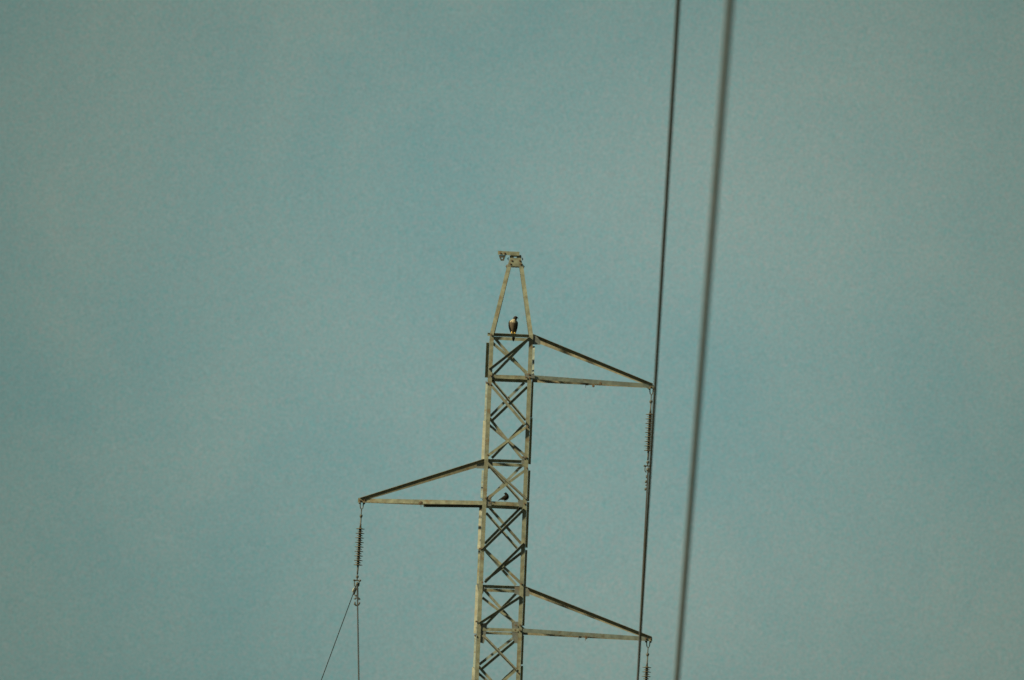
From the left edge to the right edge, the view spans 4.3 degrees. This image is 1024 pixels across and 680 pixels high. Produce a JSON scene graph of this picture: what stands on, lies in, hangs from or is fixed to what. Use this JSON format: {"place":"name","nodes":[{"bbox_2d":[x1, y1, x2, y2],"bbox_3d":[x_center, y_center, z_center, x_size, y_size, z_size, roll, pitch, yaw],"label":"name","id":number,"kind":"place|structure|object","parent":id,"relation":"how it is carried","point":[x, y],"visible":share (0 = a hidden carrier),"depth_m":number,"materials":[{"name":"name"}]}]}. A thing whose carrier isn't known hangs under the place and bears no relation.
{"place":"outdoors","nodes":[
{"label":"outdoors","id":0,"kind":"place"},
{"bbox_2d":[0,0,1023,679],"label":"sky","id":1,"kind":"structure","parent":0,"point":[252,271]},
{"bbox_2d":[638,0,680,679],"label":"overhead wire","id":2,"kind":"object","parent":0,"point":[674,61],"visible":0.9,"depth_m":124.64,"materials":[{"name":"black metal"}]},
{"bbox_2d":[674,0,733,679],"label":"overhead wire","id":3,"kind":"object","parent":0,"point":[716,176],"visible":1,"depth_m":69.55,"materials":[{"name":"black metal"}]},
{"bbox_3d":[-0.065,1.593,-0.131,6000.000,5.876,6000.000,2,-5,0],"label":"ground","id":4,"kind":"structure","parent":0,"visible":0},
{"bbox_2d":[358,251,653,679],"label":"lattice tower","id":5,"kind":"structure","parent":4,"relation":"on","point":[518,631],"depth_m":230.74,"materials":[{"name":"metal"}]},
{"bbox_2d":[353,502,364,586],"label":"insulator string","id":6,"kind":"object","parent":5,"relation":"hanging from","point":[359,542],"visible":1,"depth_m":230.82,"materials":[{"name":"glass"}]},
{"bbox_2d":[321,585,359,679],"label":"conductor","id":7,"kind":"object","parent":6,"relation":"hanging from","point":[356,596],"visible":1,"depth_m":230.15,"materials":[{"name":"metal"}]},
{"bbox_2d":[498,492,508,501],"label":"bird","id":8,"kind":"object","parent":5,"relation":"on","point":[505,497],"visible":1,"depth_m":230.58},
{"bbox_2d":[508,316,517,340],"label":"falcon","id":9,"kind":"object","parent":5,"relation":"on","point":[513,324],"visible":1,"depth_m":230.80,"materials":[{"name":"beige"}]},
{"bbox_2d":[642,641,651,679],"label":"insulator string","id":10,"kind":"object","parent":5,"relation":"hanging from","point":[646,674],"visible":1,"depth_m":230.68,"materials":[{"name":"glass"}]},
{"bbox_2d":[644,389,652,472],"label":"insulator string","id":11,"kind":"object","parent":5,"relation":"hanging from","point":[649,421],"visible":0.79,"depth_m":231.00,"materials":[{"name":"metal"}]},
{"bbox_2d":[637,471,647,679],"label":"conductor","id":12,"kind":"object","parent":11,"relation":"hanging from","point":[646,485],"visible":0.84,"depth_m":202.54,"materials":[{"name":"metal"}]}
]}

